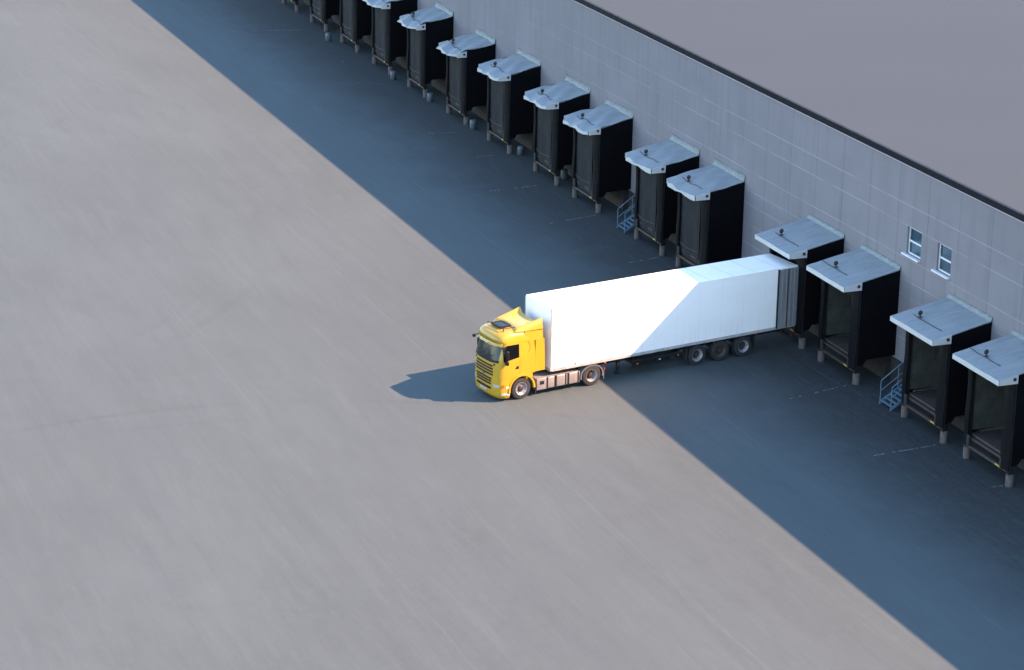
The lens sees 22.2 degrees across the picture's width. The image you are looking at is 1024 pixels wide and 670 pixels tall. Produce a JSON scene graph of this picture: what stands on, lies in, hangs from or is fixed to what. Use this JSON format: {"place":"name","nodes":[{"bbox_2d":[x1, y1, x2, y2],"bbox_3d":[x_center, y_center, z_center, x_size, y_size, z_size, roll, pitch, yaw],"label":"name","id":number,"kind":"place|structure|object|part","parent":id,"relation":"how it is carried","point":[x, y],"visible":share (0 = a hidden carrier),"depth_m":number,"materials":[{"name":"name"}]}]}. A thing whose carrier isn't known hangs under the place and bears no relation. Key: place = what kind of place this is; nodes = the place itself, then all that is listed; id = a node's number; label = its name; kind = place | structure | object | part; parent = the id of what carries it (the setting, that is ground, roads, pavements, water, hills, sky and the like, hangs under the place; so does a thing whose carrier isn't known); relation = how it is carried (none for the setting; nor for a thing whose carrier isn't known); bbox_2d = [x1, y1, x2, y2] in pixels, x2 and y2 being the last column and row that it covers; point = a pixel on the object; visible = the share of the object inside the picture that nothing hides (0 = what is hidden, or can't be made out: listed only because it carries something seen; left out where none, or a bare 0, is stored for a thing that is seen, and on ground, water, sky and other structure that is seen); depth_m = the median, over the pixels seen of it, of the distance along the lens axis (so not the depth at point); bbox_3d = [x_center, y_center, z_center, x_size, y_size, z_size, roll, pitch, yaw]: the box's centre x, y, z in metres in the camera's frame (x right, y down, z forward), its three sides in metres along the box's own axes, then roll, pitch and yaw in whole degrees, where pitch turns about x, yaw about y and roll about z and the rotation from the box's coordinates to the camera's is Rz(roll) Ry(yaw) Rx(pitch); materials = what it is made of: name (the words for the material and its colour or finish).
{"place":"outdoors","nodes":[
{"label":"outdoors","id":0,"kind":"place"},
{"bbox_2d":[0,0,1023,669],"bbox_3d":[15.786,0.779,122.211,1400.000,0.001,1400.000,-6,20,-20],"label":"ground","id":1,"kind":"structure","parent":0,"point":[260,284],"depth_m":111.31,"materials":[{"name":"concrete"}]},
{"bbox_2d":[282,0,308,11],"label":"dock shelter","id":2,"kind":"object","parent":1,"relation":"on","point":[296,2],"visible":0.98,"depth_m":194.79,"materials":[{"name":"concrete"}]},
{"bbox_2d":[309,0,339,31],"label":"dock shelter","id":3,"kind":"object","parent":1,"relation":"on","point":[324,10],"visible":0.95,"depth_m":188.26,"materials":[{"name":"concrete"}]},
{"bbox_2d":[325,32,330,40],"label":"barrel","id":4,"kind":"object","parent":1,"relation":"on","point":[328,36],"visible":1,"depth_m":185.12,"materials":[{"name":"grey plastic"}]},
{"bbox_2d":[339,0,371,52],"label":"dock shelter","id":5,"kind":"object","parent":1,"relation":"on","point":[355,18],"visible":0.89,"depth_m":181.75,"materials":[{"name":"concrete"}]},
{"bbox_2d":[362,0,416,73],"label":"dock shelter","id":6,"kind":"object","parent":1,"relation":"on","point":[389,38],"visible":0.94,"depth_m":175.24,"materials":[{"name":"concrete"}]},
{"bbox_2d":[390,71,395,79],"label":"barrel","id":7,"kind":"object","parent":1,"relation":"on","point":[392,75],"visible":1,"depth_m":174.03,"materials":[{"name":"grey plastic"}]},
{"bbox_2d":[397,2,453,97],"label":"dock shelter","id":8,"kind":"object","parent":1,"relation":"on","point":[428,32],"visible":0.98,"depth_m":169.07,"materials":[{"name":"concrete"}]},
{"bbox_2d":[427,93,432,101],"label":"barrel","id":9,"kind":"object","parent":1,"relation":"on","point":[429,97],"visible":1,"depth_m":168.21,"materials":[{"name":"grey plastic"}]},
{"bbox_2d":[436,29,495,124],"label":"dock shelter","id":10,"kind":"object","parent":1,"relation":"on","point":[466,86],"visible":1,"depth_m":162.41,"materials":[{"name":"black rubber"}]},
{"bbox_2d":[470,119,476,129],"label":"barrel","id":11,"kind":"object","parent":1,"relation":"on","point":[473,124],"visible":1,"depth_m":161.45,"materials":[{"name":"grey plastic"}]},
{"bbox_2d":[477,48,540,153],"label":"dock shelter","id":12,"kind":"object","parent":1,"relation":"on","point":[512,79],"visible":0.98,"depth_m":155.75,"materials":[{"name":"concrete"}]},
{"bbox_2d":[517,146,523,154],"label":"barrel","id":13,"kind":"object","parent":1,"relation":"on","point":[520,150],"visible":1,"depth_m":155.69,"materials":[{"name":"grey plastic"}]},
{"bbox_2d":[524,74,589,185],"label":"dock shelter","id":14,"kind":"object","parent":1,"relation":"on","point":[555,104],"visible":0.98,"depth_m":149.12,"materials":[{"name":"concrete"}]},
{"bbox_2d":[561,169,567,178],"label":"barrel","id":15,"kind":"object","parent":1,"relation":"on","point":[564,173],"visible":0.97,"depth_m":150.67,"materials":[{"name":"grey plastic"}]},
{"bbox_2d":[563,98,632,212],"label":"dock shelter","id":16,"kind":"object","parent":1,"relation":"on","point":[602,139],"visible":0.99,"depth_m":143.79,"materials":[{"name":"black rubber"}]},
{"bbox_2d":[617,195,634,232],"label":"metal stair","id":17,"kind":"object","parent":1,"relation":"on","point":[626,225],"visible":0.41,"depth_m":140.92,"materials":[{"name":"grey metal"}]},
{"bbox_2d":[267,30,1001,486],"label":"parking lines","id":18,"kind":"object","parent":1,"relation":"on","point":[651,258],"visible":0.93,"depth_m":117.67,"materials":[{"name":"paint"}]},
{"bbox_2d":[472,253,798,398],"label":"articulated truck","id":19,"kind":"object","parent":1,"relation":"on","point":[560,337],"visible":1,"depth_m":117.62,"materials":[{"name":"paint"}]},
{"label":"door","id":20,"kind":"part","parent":19,"relation":"part of","materials":[{"name":"yellow paint"}]},
{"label":"rear door","id":21,"kind":"part","parent":19,"relation":"part of","materials":[{"name":"metal"}]},
{"bbox_2d":[625,133,699,255],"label":"dock shelter","id":22,"kind":"object","parent":1,"relation":"on","point":[658,164],"visible":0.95,"depth_m":136.31,"materials":[{"name":"metal"}]},
{"bbox_2d":[667,158,745,266],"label":"dock shelter","id":23,"kind":"object","parent":1,"relation":"on","point":[710,211],"visible":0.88,"depth_m":131.44,"materials":[{"name":"black rubber"}]},
{"bbox_2d":[755,213,844,348],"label":"dock shelter","id":24,"kind":"object","parent":1,"relation":"on","point":[802,244],"visible":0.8,"depth_m":121.98,"materials":[{"name":"metal"}]},
{"bbox_2d":[607,231,1023,513],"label":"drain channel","id":25,"kind":"object","parent":1,"relation":"on","point":[855,399],"visible":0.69,"depth_m":114.61,"materials":[{"name":"metal"}]},
{"bbox_2d":[806,244,900,384],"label":"dock shelter","id":26,"kind":"object","parent":1,"relation":"on","point":[860,286],"visible":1,"depth_m":117.62,"materials":[{"name":"metal"}]},
{"bbox_2d":[879,361,919,410],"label":"metal stair","id":27,"kind":"object","parent":1,"relation":"on","point":[891,393],"visible":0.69,"depth_m":115.14,"materials":[{"name":"grey metal"}]},
{"bbox_2d":[890,292,992,443],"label":"dock shelter","id":28,"kind":"object","parent":1,"relation":"on","point":[940,333],"visible":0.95,"depth_m":110.87,"materials":[{"name":"black rubber"}]},
{"bbox_2d":[952,329,1023,486],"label":"dock shelter","id":29,"kind":"object","parent":1,"relation":"on","point":[995,393],"visible":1,"depth_m":107.03,"materials":[{"name":"black rubber"}]},
{"bbox_2d":[331,0,1023,431],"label":"warehouse","id":30,"kind":"structure","parent":0,"point":[893,130],"depth_m":130.09,"materials":[{"name":"concrete"}]},
{"bbox_2d":[901,227,921,262],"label":"window","id":31,"kind":"structure","parent":30,"relation":"in","point":[915,237],"depth_m":115.61,"materials":[{"name":"glass"}]},
{"bbox_2d":[931,244,951,279],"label":"window","id":32,"kind":"structure","parent":30,"relation":"in","point":[945,253],"depth_m":113.29,"materials":[{"name":"glass"}]}
]}

